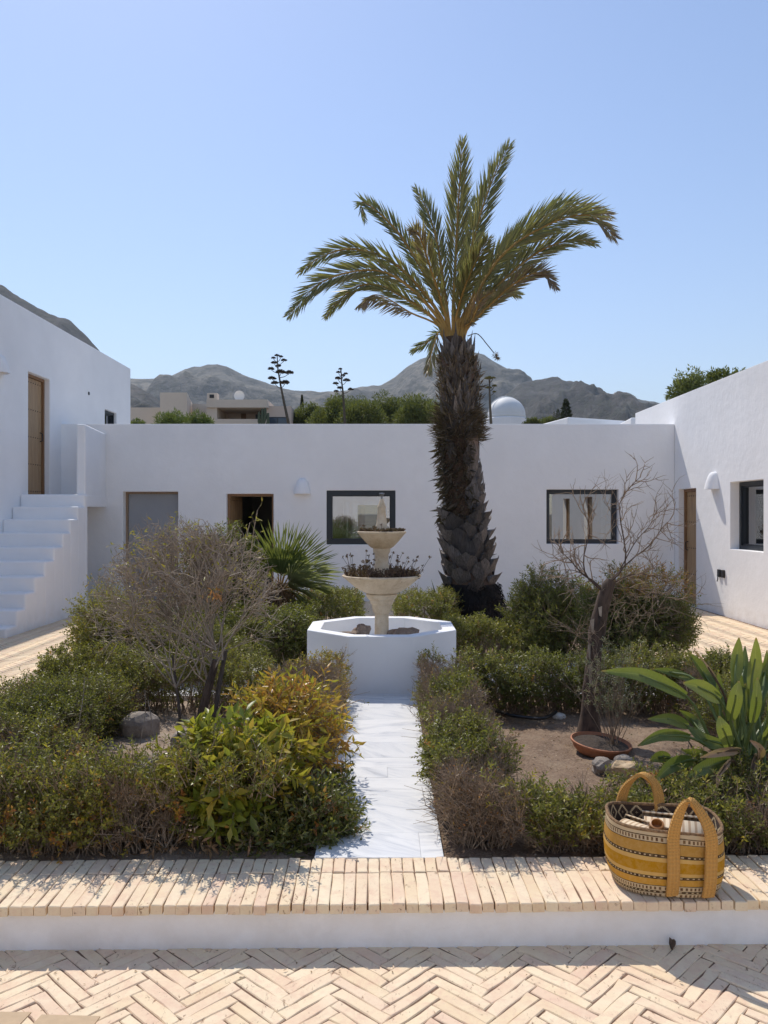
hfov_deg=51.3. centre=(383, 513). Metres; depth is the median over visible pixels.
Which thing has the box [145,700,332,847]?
green gold shrub
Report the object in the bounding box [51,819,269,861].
fallen leaves
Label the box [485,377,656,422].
mountain
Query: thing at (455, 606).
palm offshoot
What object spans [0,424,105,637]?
staircase
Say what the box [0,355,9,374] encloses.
wall lamp
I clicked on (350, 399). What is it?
pine tree
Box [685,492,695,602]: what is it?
door
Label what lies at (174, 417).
bush
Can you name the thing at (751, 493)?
window
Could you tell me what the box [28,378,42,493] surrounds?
door
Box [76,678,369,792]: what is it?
bare stems
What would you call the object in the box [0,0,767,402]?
sky
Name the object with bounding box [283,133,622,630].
palm tree
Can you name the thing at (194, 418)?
bush
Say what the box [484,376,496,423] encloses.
agave stalk
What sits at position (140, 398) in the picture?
mountain
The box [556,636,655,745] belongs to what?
shrub
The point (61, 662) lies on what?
hedge
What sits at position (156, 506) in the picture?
grey door
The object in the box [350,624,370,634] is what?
rock
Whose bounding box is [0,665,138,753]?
grey green shrub
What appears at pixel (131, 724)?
stone
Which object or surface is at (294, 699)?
golden shrub
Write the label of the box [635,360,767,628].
building
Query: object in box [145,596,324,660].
hedge
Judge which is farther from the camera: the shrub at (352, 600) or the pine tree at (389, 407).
the pine tree at (389, 407)
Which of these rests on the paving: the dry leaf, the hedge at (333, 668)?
the dry leaf
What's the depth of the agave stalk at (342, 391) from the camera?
35.96 m
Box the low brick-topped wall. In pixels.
[0,855,767,950]
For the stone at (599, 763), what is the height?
0.109 m
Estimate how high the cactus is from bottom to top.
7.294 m
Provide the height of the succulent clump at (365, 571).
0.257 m
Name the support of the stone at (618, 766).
on the soil
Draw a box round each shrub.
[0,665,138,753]
[59,577,190,680]
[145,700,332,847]
[149,613,268,683]
[175,518,269,637]
[219,765,371,859]
[221,663,365,787]
[255,601,314,667]
[287,581,368,620]
[494,560,601,662]
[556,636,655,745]
[569,556,703,667]
[601,739,767,817]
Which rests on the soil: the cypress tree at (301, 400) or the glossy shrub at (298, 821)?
the glossy shrub at (298, 821)
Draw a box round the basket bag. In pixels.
[603,772,724,897]
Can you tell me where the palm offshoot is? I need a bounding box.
[419,583,461,620]
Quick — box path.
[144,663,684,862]
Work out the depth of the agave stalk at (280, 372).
33.96 m
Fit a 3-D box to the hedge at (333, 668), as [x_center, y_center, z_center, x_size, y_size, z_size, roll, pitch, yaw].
[-0.501,1.230,5.266,0.803,0.607,2.064,0,0,0]
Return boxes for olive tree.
[665,364,708,400]
[665,389,681,399]
[702,365,745,385]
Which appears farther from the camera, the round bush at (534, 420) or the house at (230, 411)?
the round bush at (534, 420)
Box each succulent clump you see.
[341,549,431,578]
[359,524,405,531]
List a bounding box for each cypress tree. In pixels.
[300,394,304,410]
[555,409,560,419]
[559,399,572,419]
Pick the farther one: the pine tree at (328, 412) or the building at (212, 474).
the pine tree at (328, 412)
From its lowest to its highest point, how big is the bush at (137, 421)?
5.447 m
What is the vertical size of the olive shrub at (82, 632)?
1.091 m
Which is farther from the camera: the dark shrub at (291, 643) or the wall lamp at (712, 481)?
the wall lamp at (712, 481)
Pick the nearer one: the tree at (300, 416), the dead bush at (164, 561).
the dead bush at (164, 561)
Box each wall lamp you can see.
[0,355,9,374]
[294,479,310,493]
[704,472,718,488]
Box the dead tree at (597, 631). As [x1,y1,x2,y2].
[530,451,720,732]
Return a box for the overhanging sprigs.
[304,753,366,848]
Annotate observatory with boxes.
[486,396,525,423]
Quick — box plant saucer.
[570,731,631,759]
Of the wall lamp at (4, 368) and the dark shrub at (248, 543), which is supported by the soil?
the dark shrub at (248, 543)
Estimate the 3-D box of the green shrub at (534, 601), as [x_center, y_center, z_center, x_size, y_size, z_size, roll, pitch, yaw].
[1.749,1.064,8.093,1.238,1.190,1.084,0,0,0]
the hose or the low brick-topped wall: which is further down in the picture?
the low brick-topped wall
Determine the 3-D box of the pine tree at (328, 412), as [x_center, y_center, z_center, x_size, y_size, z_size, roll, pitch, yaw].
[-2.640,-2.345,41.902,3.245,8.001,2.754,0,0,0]
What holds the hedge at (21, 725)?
on the soil
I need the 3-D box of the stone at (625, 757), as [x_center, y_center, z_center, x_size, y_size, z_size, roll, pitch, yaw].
[1.400,1.448,4.698,0.108,0.064,0.085,0,0,0]
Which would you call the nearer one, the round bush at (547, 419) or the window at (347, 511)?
the window at (347, 511)
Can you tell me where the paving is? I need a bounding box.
[0,601,767,1023]
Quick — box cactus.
[257,408,269,423]
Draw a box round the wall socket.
[717,569,724,580]
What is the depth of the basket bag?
2.97 m
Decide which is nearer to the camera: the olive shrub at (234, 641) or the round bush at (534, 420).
the olive shrub at (234, 641)
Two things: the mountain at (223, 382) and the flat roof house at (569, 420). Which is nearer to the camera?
the flat roof house at (569, 420)
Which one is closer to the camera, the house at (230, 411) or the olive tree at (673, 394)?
the olive tree at (673, 394)
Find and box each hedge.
[0,648,157,785]
[0,733,207,863]
[32,632,276,715]
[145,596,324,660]
[233,646,366,777]
[389,583,464,620]
[402,641,537,854]
[442,607,556,662]
[447,633,731,715]
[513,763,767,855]
[672,653,767,764]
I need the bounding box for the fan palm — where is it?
[249,520,343,614]
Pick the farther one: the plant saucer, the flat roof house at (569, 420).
the flat roof house at (569, 420)
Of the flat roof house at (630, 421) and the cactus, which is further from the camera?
the cactus
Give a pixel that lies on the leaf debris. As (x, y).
(374, 968)
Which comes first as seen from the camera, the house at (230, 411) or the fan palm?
the fan palm
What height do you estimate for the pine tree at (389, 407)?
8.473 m
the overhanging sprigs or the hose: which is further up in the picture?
the hose
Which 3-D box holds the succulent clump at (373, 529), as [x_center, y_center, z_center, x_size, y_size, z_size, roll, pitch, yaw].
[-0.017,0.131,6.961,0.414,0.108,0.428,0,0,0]
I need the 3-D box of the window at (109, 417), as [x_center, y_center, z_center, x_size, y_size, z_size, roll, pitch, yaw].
[-6.035,-1.915,17.375,0.090,0.630,0.750,0,0,0]
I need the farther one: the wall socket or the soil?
the wall socket
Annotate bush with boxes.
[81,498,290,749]
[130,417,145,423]
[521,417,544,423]
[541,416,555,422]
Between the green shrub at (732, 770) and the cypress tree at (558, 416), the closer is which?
the green shrub at (732, 770)
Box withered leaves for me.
[8,585,684,822]
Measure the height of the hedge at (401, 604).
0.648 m
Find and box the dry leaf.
[669,937,675,949]
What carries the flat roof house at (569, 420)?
on the ground
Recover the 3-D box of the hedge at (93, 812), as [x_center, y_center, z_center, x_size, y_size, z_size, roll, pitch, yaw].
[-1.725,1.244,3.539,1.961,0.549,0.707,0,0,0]
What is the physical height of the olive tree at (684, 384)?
6.164 m
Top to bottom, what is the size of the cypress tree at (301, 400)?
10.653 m
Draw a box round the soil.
[0,624,767,862]
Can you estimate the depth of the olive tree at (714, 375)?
24.74 m
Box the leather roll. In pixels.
[649,818,664,829]
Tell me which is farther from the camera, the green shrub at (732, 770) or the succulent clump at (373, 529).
the succulent clump at (373, 529)
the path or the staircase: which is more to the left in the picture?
the staircase
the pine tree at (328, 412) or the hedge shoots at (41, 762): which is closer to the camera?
the hedge shoots at (41, 762)
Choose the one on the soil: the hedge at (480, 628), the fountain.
the hedge at (480, 628)
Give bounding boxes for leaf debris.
[0,857,740,982]
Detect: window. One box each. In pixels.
[105,410,113,423]
[269,417,286,423]
[327,491,394,543]
[546,490,616,543]
[739,480,763,550]
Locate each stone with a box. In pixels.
[118,711,159,738]
[170,728,190,748]
[553,712,565,719]
[591,756,613,774]
[609,760,639,778]
[613,754,632,761]
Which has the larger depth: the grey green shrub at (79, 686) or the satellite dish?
the satellite dish
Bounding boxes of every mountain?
[0,285,159,407]
[130,352,659,422]
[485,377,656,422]
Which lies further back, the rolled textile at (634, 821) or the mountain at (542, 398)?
the mountain at (542, 398)
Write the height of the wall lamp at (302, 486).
0.282 m
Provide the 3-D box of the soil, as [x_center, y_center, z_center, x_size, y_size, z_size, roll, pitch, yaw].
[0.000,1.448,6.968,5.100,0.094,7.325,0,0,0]
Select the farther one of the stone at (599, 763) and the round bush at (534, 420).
the round bush at (534, 420)
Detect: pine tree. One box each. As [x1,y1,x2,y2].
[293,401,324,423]
[304,392,349,423]
[332,398,388,423]
[344,394,364,403]
[371,388,405,423]
[389,392,439,423]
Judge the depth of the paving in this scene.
2.74 m
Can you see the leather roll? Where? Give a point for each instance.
(655, 823)
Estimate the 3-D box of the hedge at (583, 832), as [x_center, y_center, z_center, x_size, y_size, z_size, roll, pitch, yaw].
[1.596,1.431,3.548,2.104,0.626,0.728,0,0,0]
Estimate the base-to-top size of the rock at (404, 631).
0.155 m
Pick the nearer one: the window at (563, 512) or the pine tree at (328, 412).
the window at (563, 512)
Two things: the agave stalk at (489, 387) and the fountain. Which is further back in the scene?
the agave stalk at (489, 387)
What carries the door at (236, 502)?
in the building at (212, 474)
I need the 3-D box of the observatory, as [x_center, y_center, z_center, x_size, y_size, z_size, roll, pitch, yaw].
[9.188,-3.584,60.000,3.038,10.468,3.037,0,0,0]
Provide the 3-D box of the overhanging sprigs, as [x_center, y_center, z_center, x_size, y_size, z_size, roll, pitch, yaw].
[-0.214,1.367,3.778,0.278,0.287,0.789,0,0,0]
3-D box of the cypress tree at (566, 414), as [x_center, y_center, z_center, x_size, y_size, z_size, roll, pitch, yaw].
[8.638,-1.936,37.995,0.775,7.172,0.724,0,0,0]
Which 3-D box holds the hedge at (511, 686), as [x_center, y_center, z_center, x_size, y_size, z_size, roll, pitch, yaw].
[1.580,1.198,5.970,2.226,0.572,0.790,0,0,0]
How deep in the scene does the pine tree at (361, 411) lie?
39.45 m
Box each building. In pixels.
[0,294,129,532]
[61,424,673,600]
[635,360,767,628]
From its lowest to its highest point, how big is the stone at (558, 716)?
0.056 m
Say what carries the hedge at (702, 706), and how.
on the soil
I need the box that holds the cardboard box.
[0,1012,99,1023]
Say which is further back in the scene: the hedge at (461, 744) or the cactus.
the cactus
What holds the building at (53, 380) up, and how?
on the ground
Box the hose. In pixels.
[492,708,556,719]
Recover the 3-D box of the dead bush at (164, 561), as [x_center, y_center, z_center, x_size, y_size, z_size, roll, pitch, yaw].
[-1.221,0.682,4.984,1.323,1.570,1.199,0,0,0]
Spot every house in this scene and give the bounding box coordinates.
[130,393,293,423]
[545,417,624,423]
[621,418,634,423]
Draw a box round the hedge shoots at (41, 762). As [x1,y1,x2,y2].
[0,719,295,815]
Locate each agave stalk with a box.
[268,354,293,423]
[332,368,353,423]
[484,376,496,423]
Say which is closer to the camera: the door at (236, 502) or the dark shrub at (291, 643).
the dark shrub at (291, 643)
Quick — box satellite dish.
[234,391,243,399]
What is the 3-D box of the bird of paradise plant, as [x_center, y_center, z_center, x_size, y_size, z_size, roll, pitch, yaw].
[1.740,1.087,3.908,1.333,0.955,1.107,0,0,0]
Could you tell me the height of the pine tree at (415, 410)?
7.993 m
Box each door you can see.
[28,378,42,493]
[129,494,177,598]
[231,497,241,541]
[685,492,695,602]
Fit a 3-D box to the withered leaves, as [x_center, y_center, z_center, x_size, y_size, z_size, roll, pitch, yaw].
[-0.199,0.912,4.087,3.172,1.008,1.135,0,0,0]
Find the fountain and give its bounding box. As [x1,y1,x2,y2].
[307,493,455,694]
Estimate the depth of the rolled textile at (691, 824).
3.15 m
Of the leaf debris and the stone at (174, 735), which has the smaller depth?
the leaf debris
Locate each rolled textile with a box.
[620,814,668,829]
[642,810,703,833]
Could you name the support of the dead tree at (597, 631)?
on the soil
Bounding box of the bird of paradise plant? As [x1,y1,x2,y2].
[602,637,767,836]
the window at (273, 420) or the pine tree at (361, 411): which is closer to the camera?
the pine tree at (361, 411)
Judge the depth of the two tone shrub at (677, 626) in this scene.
7.21 m
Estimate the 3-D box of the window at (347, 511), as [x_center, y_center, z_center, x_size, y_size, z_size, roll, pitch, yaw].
[-0.423,0.064,14.775,1.268,0.992,0.090,0,0,0]

